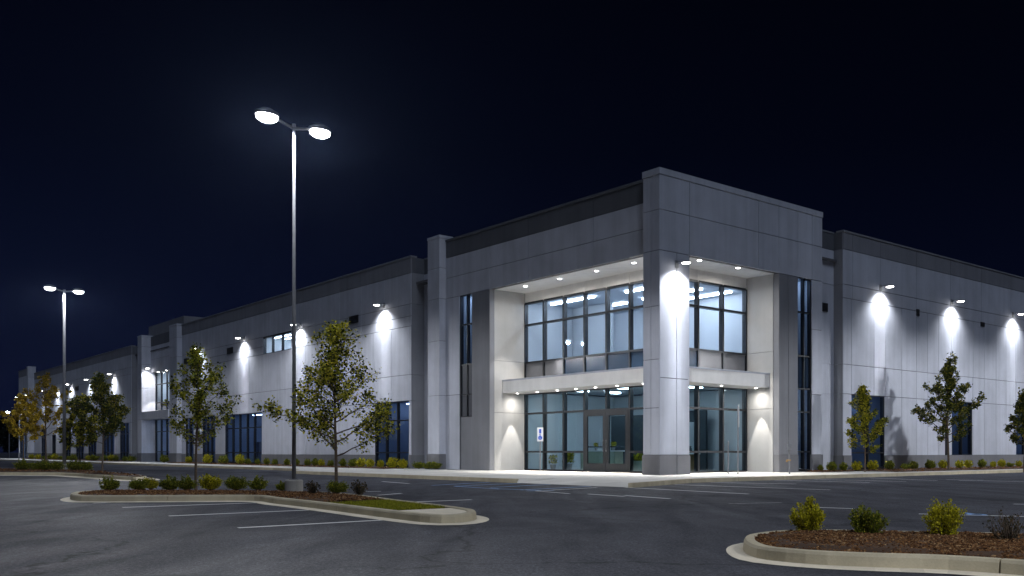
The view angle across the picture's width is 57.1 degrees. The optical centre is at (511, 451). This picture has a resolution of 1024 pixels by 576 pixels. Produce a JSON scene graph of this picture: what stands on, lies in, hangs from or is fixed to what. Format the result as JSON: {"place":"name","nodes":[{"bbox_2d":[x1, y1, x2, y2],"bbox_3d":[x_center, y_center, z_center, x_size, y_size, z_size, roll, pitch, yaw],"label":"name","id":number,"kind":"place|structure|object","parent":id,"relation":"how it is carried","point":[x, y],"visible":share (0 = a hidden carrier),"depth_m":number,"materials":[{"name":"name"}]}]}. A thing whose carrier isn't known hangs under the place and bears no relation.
{"place":"outdoors","nodes":[
{"label":"outdoors","id":0,"kind":"place"},
{"bbox_2d":[0,458,1022,482],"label":"pavement","id":1,"kind":"structure","parent":0,"point":[528,474],"depth_m":43.38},
{"bbox_2d":[0,468,142,476],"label":"mulch","id":2,"kind":"object","parent":1,"relation":"on","point":[91,471],"visible":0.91,"depth_m":45.84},
{"bbox_2d":[12,458,29,469],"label":"shrub","id":3,"kind":"object","parent":2,"relation":"on","point":[21,465],"visible":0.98,"depth_m":50.16,"materials":[{"name":"green plant"}]},
{"bbox_2d":[28,461,42,469],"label":"shrub","id":4,"kind":"object","parent":2,"relation":"on","point":[32,465],"visible":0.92,"depth_m":50.12,"materials":[{"name":"green plant"}]},
{"bbox_2d":[34,459,50,469],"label":"shrub","id":5,"kind":"object","parent":2,"relation":"on","point":[43,466],"visible":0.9,"depth_m":50.12,"materials":[{"name":"green plant"}]},
{"bbox_2d":[46,460,66,469],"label":"shrub","id":6,"kind":"object","parent":2,"relation":"on","point":[54,465],"visible":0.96,"depth_m":49.95,"materials":[{"name":"green plant"}]},
{"bbox_2d":[66,459,78,469],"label":"shrub","id":7,"kind":"object","parent":2,"relation":"on","point":[71,465],"visible":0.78,"depth_m":49.47,"materials":[{"name":"green plant"}]},
{"bbox_2d":[74,461,93,469],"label":"shrub","id":8,"kind":"object","parent":2,"relation":"on","point":[84,466],"visible":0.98,"depth_m":49.16,"materials":[{"name":"green plant"}]},
{"bbox_2d":[65,371,131,471],"bbox_3d":[-20.274,-1.437,46.342,3.024,5.035,2.998,0,0,-15],"label":"maple tree","id":9,"kind":"object","parent":2,"relation":"on","point":[109,406],"visible":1,"depth_m":45.79,"materials":[{"name":"green plant"}]},
{"bbox_2d":[26,458,121,461],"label":"mulch","id":10,"kind":"object","parent":1,"relation":"on","point":[78,460],"visible":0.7,"depth_m":104.41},
{"bbox_2d":[167,462,401,468],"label":"mulch","id":11,"kind":"object","parent":1,"relation":"on","point":[299,465],"visible":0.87,"depth_m":64.63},
{"bbox_2d":[159,454,168,462],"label":"shrub","id":12,"kind":"object","parent":11,"relation":"on","point":[163,459],"visible":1,"depth_m":86.00,"materials":[{"name":"green plant"}]},
{"bbox_2d":[202,453,212,462],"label":"shrub","id":13,"kind":"object","parent":11,"relation":"on","point":[206,457],"visible":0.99,"depth_m":77.70,"materials":[{"name":"green plant"}]},
{"bbox_2d":[218,455,228,463],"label":"shrub","id":14,"kind":"object","parent":11,"relation":"on","point":[222,459],"visible":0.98,"depth_m":75.06,"materials":[{"name":"green plant"}]},
{"bbox_2d":[235,453,245,463],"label":"shrub","id":15,"kind":"object","parent":11,"relation":"on","point":[238,459],"visible":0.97,"depth_m":72.44,"materials":[{"name":"green plant"}]},
{"bbox_2d":[347,458,356,466],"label":"shrub","id":16,"kind":"object","parent":11,"relation":"on","point":[351,463],"visible":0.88,"depth_m":59.17,"materials":[{"name":"green plant"}]},
{"bbox_2d":[356,456,366,466],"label":"shrub","id":17,"kind":"object","parent":11,"relation":"on","point":[360,462],"visible":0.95,"depth_m":58.33,"materials":[{"name":"green plant"}]},
{"bbox_2d":[366,459,374,466],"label":"shrub","id":18,"kind":"object","parent":11,"relation":"on","point":[370,463],"visible":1,"depth_m":57.45,"materials":[{"name":"green plant"}]},
{"bbox_2d":[386,457,397,467],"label":"shrub","id":19,"kind":"object","parent":11,"relation":"on","point":[391,463],"visible":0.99,"depth_m":55.45,"materials":[{"name":"green plant"}]},
{"bbox_2d":[397,459,407,468],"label":"shrub","id":20,"kind":"object","parent":1,"relation":"on","point":[403,463],"visible":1,"depth_m":54.49,"materials":[{"name":"green plant"}]},
{"bbox_2d":[412,461,422,468],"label":"shrub","id":21,"kind":"object","parent":1,"relation":"on","point":[418,465],"visible":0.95,"depth_m":53.57,"materials":[{"name":"green plant"}]},
{"bbox_2d":[430,462,442,468],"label":"shrub","id":22,"kind":"object","parent":1,"relation":"on","point":[435,465],"visible":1,"depth_m":52.23,"materials":[{"name":"green plant"}]},
{"bbox_2d":[18,167,1023,474],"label":"warehouse building","id":23,"kind":"structure","parent":1,"relation":"on","point":[798,329],"depth_m":51.30,"materials":[{"name":"paint"}]},
{"bbox_2d":[20,424,26,457],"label":"window frame","id":24,"kind":"structure","parent":23,"relation":"in","point":[20,424],"depth_m":136.95,"materials":[{"name":"black metal"}]},
{"bbox_2d":[42,429,46,455],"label":"window frame","id":25,"kind":"structure","parent":23,"relation":"in","point":[43,440],"depth_m":127.78,"materials":[{"name":"black metal"}]},
{"bbox_2d":[52,435,55,458],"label":"window frame","id":26,"kind":"structure","parent":23,"relation":"in","point":[53,436],"depth_m":123.36,"materials":[{"name":"blue glass"}]},
{"bbox_2d":[76,434,83,458],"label":"window frame","id":27,"kind":"structure","parent":23,"relation":"in","point":[81,447],"depth_m":112.68,"materials":[{"name":"blue glass"}]},
{"bbox_2d":[88,425,96,455],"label":"window frame","id":28,"kind":"structure","parent":23,"relation":"in","point":[91,449],"depth_m":109.30,"materials":[{"name":"blue glass"}]},
{"bbox_2d":[104,432,113,459],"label":"window frame","id":29,"kind":"structure","parent":23,"relation":"in","point":[108,443],"depth_m":103.99,"materials":[{"name":"blue glass"}]},
{"bbox_2d":[120,423,128,459],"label":"window frame","id":30,"kind":"structure","parent":23,"relation":"in","point":[124,435],"depth_m":99.73,"materials":[{"name":"blue glass"}]},
{"bbox_2d":[155,370,168,410],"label":"window frame","id":31,"kind":"structure","parent":23,"relation":"in","point":[158,405],"depth_m":92.94,"materials":[{"name":"black metal"}]},
{"bbox_2d":[155,419,168,461],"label":"window frame","id":32,"kind":"structure","parent":23,"relation":"in","point":[161,430],"depth_m":92.87,"materials":[{"name":"blue glass"}]},
{"bbox_2d":[186,418,193,461],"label":"window frame","id":33,"kind":"structure","parent":23,"relation":"in","point":[189,447],"depth_m":84.42,"materials":[{"name":"blue glass"}]},
{"bbox_2d":[203,416,214,461],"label":"window frame","id":34,"kind":"structure","parent":23,"relation":"in","point":[209,448],"depth_m":80.96,"materials":[{"name":"blue glass"}]},
{"bbox_2d":[225,412,261,462],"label":"window frame","id":35,"kind":"structure","parent":23,"relation":"in","point":[244,436],"depth_m":75.14,"materials":[{"name":"blue glass"}]},
{"bbox_2d":[263,331,291,353],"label":"window frame","id":36,"kind":"structure","parent":23,"relation":"in","point":[273,336],"depth_m":70.96,"materials":[{"name":"black metal"}]},
{"bbox_2d":[375,400,408,466],"bbox_3d":[-7.280,-1.100,57.582,0.190,3.970,4.020,0,0,-39],"label":"window","id":37,"kind":"structure","parent":23,"relation":"in","point":[397,445],"depth_m":57.26,"materials":[{"name":"blue glass"}]},
{"bbox_2d":[461,294,471,416],"bbox_3d":[-2.414,-5.330,52.088,0.190,6.810,1.280,0,0,-39],"label":"window frame","id":38,"kind":"structure","parent":23,"relation":"in","point":[466,300],"depth_m":52.20,"materials":[{"name":"black metal"}]},
{"bbox_2d":[548,455,557,468],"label":"potted plant","id":39,"kind":"object","parent":23,"relation":"on","point":[553,462],"visible":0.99,"depth_m":51.75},
{"bbox_2d":[567,453,575,469],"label":"potted plant","id":40,"kind":"object","parent":23,"relation":"on","point":[569,459],"visible":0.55,"depth_m":50.27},
{"bbox_2d":[584,411,605,470],"bbox_3d":[4.187,-0.535,47.358,0.252,3.010,1.530,0,0,-39],"label":"door","id":41,"kind":"structure","parent":23,"relation":"in","point":[587,466],"depth_m":47.43,"materials":[{"name":"black metal"}]},
{"bbox_2d":[579,450,624,469],"bbox_3d":[4.736,0.456,49.753,0.720,1.060,2.720,0,0,-39],"label":"reception desk","id":42,"kind":"object","parent":23,"relation":"on","point":[596,456],"visible":0.48,"depth_m":49.32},
{"bbox_2d":[606,410,627,471],"bbox_3d":[5.157,-0.535,46.150,0.252,3.010,1.530,0,0,-39],"label":"door","id":43,"kind":"structure","parent":23,"relation":"in","point":[609,467],"depth_m":46.21,"materials":[{"name":"black metal"}]},
{"bbox_2d":[634,453,642,470],"bbox_3d":[6.531,0.514,45.903,0.692,0.943,1.565,0,0,-39],"label":"planter box","id":44,"kind":"object","parent":23,"relation":"on","point":[638,462],"visible":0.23,"depth_m":46.03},
{"bbox_2d":[675,260,690,267],"bbox_3d":[7.425,-8.200,40.773,0.391,0.320,0.776,0,0,-39],"label":"wall lamp","id":45,"kind":"object","parent":23,"relation":"attached to","point":[682,262],"visible":1,"depth_m":40.81,"materials":[{"name":"metal"}]},
{"bbox_2d":[797,277,810,470],"bbox_3d":[14.567,-3.900,47.237,1.280,9.670,0.190,0,0,-39],"label":"window frame","id":46,"kind":"structure","parent":23,"relation":"in","point":[804,285],"depth_m":47.24,"materials":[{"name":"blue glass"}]},
{"bbox_2d":[850,394,883,468],"bbox_3d":[19.172,-1.100,50.853,3.370,3.970,0.190,0,0,-39],"label":"window frame","id":47,"kind":"structure","parent":23,"relation":"in","point":[877,402],"depth_m":51.21,"materials":[{"name":"blue glass"}]},
{"bbox_2d":[952,401,971,454],"bbox_3d":[27.402,-1.425,57.452,2.670,3.320,0.190,0,0,-39],"label":"window frame","id":48,"kind":"structure","parent":23,"relation":"in","point":[963,446],"depth_m":57.66,"materials":[{"name":"blue glass"}]},
{"bbox_2d":[1016,412,1023,454],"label":"window frame","id":49,"kind":"structure","parent":23,"relation":"in","point":[1019,448],"depth_m":62.59,"materials":[{"name":"blue glass"}]},
{"bbox_2d":[537,427,542,471],"bbox_3d":[1.424,-0.115,47.510,0.300,2.230,0.086,0,0,1],"label":"parking sign","id":50,"kind":"object","parent":1,"relation":"on","point":[540,434],"visible":1,"depth_m":47.48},
{"bbox_2d":[737,406,738,473],"bbox_3d":[10.095,-0.565,41.937,0.086,3.130,0.300,0,0,12],"label":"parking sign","id":51,"kind":"object","parent":1,"relation":"on","point":[737,439],"visible":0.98,"depth_m":41.92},
{"bbox_2d":[786,444,791,473],"bbox_3d":[12.546,0.320,42.639,0.255,1.360,0.120,0,0,0],"label":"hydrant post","id":52,"kind":"object","parent":1,"relation":"on","point":[789,447],"visible":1,"depth_m":42.61,"materials":[{"name":"metal"}]},
{"bbox_2d":[806,469,852,471],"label":"mulch","id":53,"kind":"object","parent":1,"relation":"on","point":[838,470],"visible":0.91,"depth_m":46.51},
{"bbox_2d":[826,461,836,470],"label":"shrub","id":54,"kind":"object","parent":53,"relation":"on","point":[831,465],"visible":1,"depth_m":46.71,"materials":[{"name":"green plant"}]},
{"bbox_2d":[838,462,847,469],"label":"shrub","id":55,"kind":"object","parent":53,"relation":"on","point":[843,466],"visible":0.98,"depth_m":47.38,"materials":[{"name":"green plant"}]},
{"bbox_2d":[848,466,1022,471],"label":"mulch","id":56,"kind":"object","parent":1,"relation":"on","point":[940,469],"visible":0.91,"depth_m":50.41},
{"bbox_2d":[851,461,861,470],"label":"shrub","id":57,"kind":"object","parent":56,"relation":"on","point":[855,466],"visible":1,"depth_m":48.10,"materials":[{"name":"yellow plant"}]},
{"bbox_2d":[844,383,888,471],"bbox_3d":[17.719,-1.182,47.124,2.228,4.528,2.397,0,0,0],"label":"maple tree","id":58,"kind":"object","parent":56,"relation":"on","point":[861,400],"visible":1,"depth_m":46.97,"materials":[{"name":"green plant"}]},
{"bbox_2d":[867,460,878,469],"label":"shrub","id":59,"kind":"object","parent":56,"relation":"on","point":[871,465],"visible":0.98,"depth_m":49.06,"materials":[{"name":"yellow plant"}]},
{"bbox_2d":[884,460,894,469],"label":"shrub","id":60,"kind":"object","parent":56,"relation":"on","point":[889,465],"visible":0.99,"depth_m":50.09,"materials":[{"name":"green plant"}]},
{"bbox_2d":[910,460,918,468],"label":"shrub","id":61,"kind":"object","parent":56,"relation":"on","point":[914,464],"visible":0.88,"depth_m":51.67,"materials":[{"name":"green plant"}]},
{"bbox_2d":[924,459,935,467],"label":"shrub","id":62,"kind":"object","parent":56,"relation":"on","point":[929,464],"visible":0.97,"depth_m":52.80,"materials":[{"name":"green plant"}]},
{"bbox_2d":[937,460,946,467],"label":"shrub","id":63,"kind":"object","parent":56,"relation":"on","point":[941,464],"visible":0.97,"depth_m":53.76,"materials":[{"name":"yellow plant"}]},
{"bbox_2d":[910,352,986,468],"bbox_3d":[23.249,-2.159,50.281,2.952,6.479,3.214,0,0,-38],"label":"maple tree","id":64,"kind":"object","parent":56,"relation":"on","point":[948,371],"visible":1,"depth_m":50.09,"materials":[{"name":"green plant"}]},
{"bbox_2d":[955,460,964,467],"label":"shrub","id":65,"kind":"object","parent":56,"relation":"on","point":[959,464],"visible":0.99,"depth_m":54.96,"materials":[{"name":"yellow plant"}]},
{"bbox_2d":[964,460,972,467],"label":"shrub","id":66,"kind":"object","parent":56,"relation":"on","point":[967,463],"visible":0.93,"depth_m":55.60,"materials":[{"name":"yellow plant"}]},
{"bbox_2d":[977,459,987,466],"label":"shrub","id":67,"kind":"object","parent":56,"relation":"on","point":[981,463],"visible":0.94,"depth_m":56.68,"materials":[{"name":"green plant"}]},
{"bbox_2d":[996,458,1005,466],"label":"shrub","id":68,"kind":"object","parent":56,"relation":"on","point":[1001,462],"visible":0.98,"depth_m":58.42,"materials":[{"name":"yellow plant"}]},
{"bbox_2d":[1004,387,1023,471],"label":"maple tree","id":69,"kind":"object","parent":56,"relation":"on","point":[1015,420],"visible":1,"depth_m":49.41,"materials":[{"name":"green plant"}]},
{"bbox_2d":[0,453,1023,575],"bbox_3d":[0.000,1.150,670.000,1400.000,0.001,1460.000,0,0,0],"label":"parking lot","id":70,"kind":"structure","parent":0,"point":[691,530],"depth_m":14.48,"materials":[{"name":"asphalt"}]},
{"bbox_2d":[0,415,18,445],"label":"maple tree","id":71,"kind":"object","parent":70,"relation":"on","point":[4,435],"visible":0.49,"depth_m":189.87,"materials":[{"name":"green plant"}]},
{"bbox_2d":[0,418,18,456],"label":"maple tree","id":72,"kind":"object","parent":70,"relation":"on","point":[14,443],"visible":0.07,"depth_m":202.80,"materials":[{"name":"green plant"}]},
{"bbox_2d":[0,393,45,460],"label":"maple tree","id":73,"kind":"object","parent":70,"relation":"on","point":[28,412],"visible":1,"depth_m":68.01,"materials":[{"name":"yellow plant"}]},
{"bbox_2d":[22,372,72,461],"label":"maple tree","id":74,"kind":"object","parent":70,"relation":"on","point":[48,398],"visible":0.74,"depth_m":78.61,"materials":[{"name":"yellow plant"}]},
{"bbox_2d":[44,284,83,468],"bbox_3d":[-25.207,-4.110,52.931,0.473,10.420,2.220,0,0,43],"label":"lamp pole","id":75,"kind":"object","parent":70,"relation":"on","point":[49,287],"visible":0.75,"depth_m":52.87,"materials":[{"name":"metal"}]},
{"bbox_2d":[0,472,145,479],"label":"island kerb","id":76,"kind":"structure","parent":70,"relation":"on","point":[71,474],"depth_m":43.62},
{"bbox_2d":[57,393,98,461],"bbox_3d":[-25.022,-1.182,54.706,2.400,4.527,2.251,0,0,-42],"label":"maple tree","id":77,"kind":"object","parent":70,"relation":"on","point":[77,431],"visible":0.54,"depth_m":54.62,"materials":[{"name":"green plant"}]},
{"bbox_2d":[0,475,159,480],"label":"gutter","id":78,"kind":"object","parent":70,"relation":"on","point":[73,476],"visible":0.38,"depth_m":43.11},
{"bbox_2d":[173,510,300,515],"bbox_3d":[-4.920,1.146,17.796,3.124,0.001,0.125,0,0,-39],"label":"parking line","id":79,"kind":"object","parent":70,"relation":"on","point":[230,513],"visible":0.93,"depth_m":17.47,"materials":[{"name":"white paint"}]},
{"bbox_2d":[0,459,518,482],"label":"kerb","id":80,"kind":"structure","parent":70,"relation":"on","point":[505,480],"depth_m":44.85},
{"bbox_2d":[70,490,476,522],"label":"island kerb","id":81,"kind":"structure","parent":70,"relation":"on","point":[469,515],"depth_m":18.99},
{"bbox_2d":[60,497,488,524],"bbox_3d":[-4.989,1.135,20.744,14.055,0.015,5.132,0,0,38],"label":"gutter","id":82,"kind":"object","parent":70,"relation":"on","point":[480,519],"visible":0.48,"depth_m":17.50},
{"bbox_2d":[238,520,378,527],"bbox_3d":[-3.090,1.146,15.041,2.700,0.001,0.125,0,0,-40],"label":"parking line","id":83,"kind":"object","parent":70,"relation":"on","point":[305,524],"visible":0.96,"depth_m":14.82,"materials":[{"name":"white paint"}]},
{"bbox_2d":[517,478,633,486],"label":"kerb ramp","id":84,"kind":"structure","parent":70,"relation":"on","point":[591,482],"depth_m":33.44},
{"bbox_2d":[628,470,1022,487],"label":"kerb","id":85,"kind":"structure","parent":70,"relation":"on","point":[664,482],"depth_m":39.36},
{"bbox_2d":[726,543,1023,575],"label":"gutter","id":86,"kind":"object","parent":70,"relation":"on","point":[736,551],"visible":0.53,"depth_m":9.21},
{"bbox_2d":[743,529,1023,574],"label":"island kerb","id":87,"kind":"structure","parent":70,"relation":"on","point":[752,546],"depth_m":9.18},
{"bbox_2d":[755,529,1023,559],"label":"mulch","id":88,"kind":"object","parent":70,"relation":"on","point":[977,544],"visible":0.89,"depth_m":10.10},
{"bbox_2d":[789,496,825,530],"bbox_3d":[3.698,0.791,11.771,0.457,0.492,0.431,0,0,13],"label":"shrub","id":89,"kind":"object","parent":88,"relation":"on","point":[811,516],"visible":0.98,"depth_m":11.72,"materials":[{"name":"green plant"}]},
{"bbox_2d":[847,502,889,532],"bbox_3d":[4.319,0.823,11.374,0.462,0.427,0.430,0,0,-4],"label":"shrub","id":90,"kind":"object","parent":88,"relation":"on","point":[863,524],"visible":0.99,"depth_m":11.31,"materials":[{"name":"green plant"}]},
{"bbox_2d":[921,497,966,535],"bbox_3d":[5.119,0.782,11.120,0.515,0.509,0.509,0,0,5],"label":"shrub","id":91,"kind":"object","parent":88,"relation":"on","point":[943,521],"visible":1,"depth_m":11.06,"materials":[{"name":"green plant"}]},
{"bbox_2d":[982,506,1023,539],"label":"shrub","id":92,"kind":"object","parent":88,"relation":"on","point":[1008,530],"visible":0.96,"depth_m":10.49,"materials":[{"name":"brown plant"}]},
{"bbox_2d":[0,0,1023,452],"label":"sky","id":93,"kind":"structure","parent":0,"point":[140,173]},
{"bbox_2d":[689,453,699,470],"bbox_3d":[8.519,0.526,46.634,1.840,0.920,0.600,0,0,-39],"label":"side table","id":94,"kind":"object","parent":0,"point":[691,461],"visible":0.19,"depth_m":47.07,"materials":[{"name":"grey wood"}]},
{"label":"island soil","id":95,"kind":"structure","parent":0,"visible":0},
{"bbox_2d":[78,489,384,502],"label":"mulch","id":96,"kind":"object","parent":95,"relation":"on","point":[325,496],"visible":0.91,"depth_m":22.03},
{"bbox_2d":[99,474,119,489],"bbox_3d":[-10.302,0.794,24.083,0.580,0.442,0.512,0,0,-36],"label":"shrub","id":97,"kind":"object","parent":96,"relation":"on","point":[111,484],"visible":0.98,"depth_m":23.98,"materials":[{"name":"green plant"}]},
{"bbox_2d":[127,479,150,489],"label":"shrub","id":98,"kind":"object","parent":96,"relation":"on","point":[134,484],"visible":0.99,"depth_m":24.23,"materials":[{"name":"green plant"}]},
{"bbox_2d":[143,477,158,489],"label":"shrub","id":99,"kind":"object","parent":96,"relation":"on","point":[154,483],"visible":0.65,"depth_m":24.93,"materials":[{"name":"green plant"}]},
{"bbox_2d":[159,474,178,489],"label":"shrub","id":100,"kind":"object","parent":96,"relation":"on","point":[167,484],"visible":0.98,"depth_m":24.15,"materials":[{"name":"green plant"}]},
{"bbox_2d":[176,474,197,489],"bbox_3d":[-8.427,0.794,24.419,0.580,0.442,0.512,0,0,11],"label":"shrub","id":101,"kind":"object","parent":96,"relation":"on","point":[187,483],"visible":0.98,"depth_m":24.34,"materials":[{"name":"green plant"}]},
{"bbox_2d":[162,342,243,489],"bbox_3d":[-8.436,-0.935,25.090,1.978,4.033,2.476,0,0,0],"label":"maple tree","id":102,"kind":"object","parent":96,"relation":"on","point":[198,383],"visible":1,"depth_m":25.12,"materials":[{"name":"green plant"}]},
{"bbox_2d":[198,473,223,489],"bbox_3d":[-7.822,0.784,24.346,0.699,0.477,0.602,0,0,31],"label":"shrub","id":103,"kind":"object","parent":96,"relation":"on","point":[208,482],"visible":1,"depth_m":24.22,"materials":[{"name":"green plant"}]},
{"bbox_2d":[224,475,249,489],"bbox_3d":[-7.167,0.811,24.402,0.702,0.413,0.675,0,0,4],"label":"shrub","id":104,"kind":"object","parent":96,"relation":"on","point":[235,483],"visible":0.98,"depth_m":24.30,"materials":[{"name":"green plant"}]},
{"bbox_2d":[247,475,267,489],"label":"shrub","id":105,"kind":"object","parent":96,"relation":"on","point":[256,484],"visible":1,"depth_m":24.27,"materials":[{"name":"green plant"}]},
{"bbox_2d":[274,480,284,490],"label":"shrub","id":106,"kind":"object","parent":96,"relation":"on","point":[281,486],"visible":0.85,"depth_m":23.81,"materials":[{"name":"green plant"}]},
{"bbox_2d":[304,480,320,492],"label":"shrub","id":107,"kind":"object","parent":96,"relation":"on","point":[312,489],"visible":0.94,"depth_m":22.23,"materials":[{"name":"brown plant"}]},
{"bbox_2d":[326,480,349,493],"bbox_3d":[-4.143,0.836,22.272,0.597,0.351,0.574,0,0,-5],"label":"shrub","id":108,"kind":"object","parent":96,"relation":"on","point":[336,488],"visible":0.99,"depth_m":22.19,"materials":[{"name":"green plant"}]},
{"bbox_2d":[350,479,367,494],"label":"shrub","id":109,"kind":"object","parent":96,"relation":"on","point":[357,489],"visible":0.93,"depth_m":21.74,"materials":[{"name":"green plant"}]},
{"bbox_2d":[254,107,331,490],"bbox_3d":[-5.477,-3.660,23.615,0.473,9.520,2.220,0,0,43],"label":"lamp pole","id":110,"kind":"object","parent":95,"relation":"on","point":[271,116],"visible":0.98,"depth_m":23.58,"materials":[{"name":"metal"}]},
{"bbox_2d":[251,316,399,482],"bbox_3d":[-4.547,-1.165,23.416,3.652,4.491,3.019,0,0,0],"label":"maple tree","id":111,"kind":"object","parent":95,"relation":"on","point":[326,372],"visible":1,"depth_m":23.39,"materials":[{"name":"green plant"}]},
{"bbox_2d":[400,508,466,513],"bbox_3d":[-1.136,1.020,16.003,1.257,0.001,1.756,0,0,-35],"label":"gravel pad","id":112,"kind":"object","parent":95,"relation":"on","point":[444,511],"visible":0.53,"depth_m":16.07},
{"label":"turf base","id":113,"kind":"structure","parent":95,"relation":"on","visible":0},
{"bbox_2d":[331,499,444,509],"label":"grass","id":114,"kind":"structure","parent":113,"relation":"on","point":[391,504],"depth_m":17.78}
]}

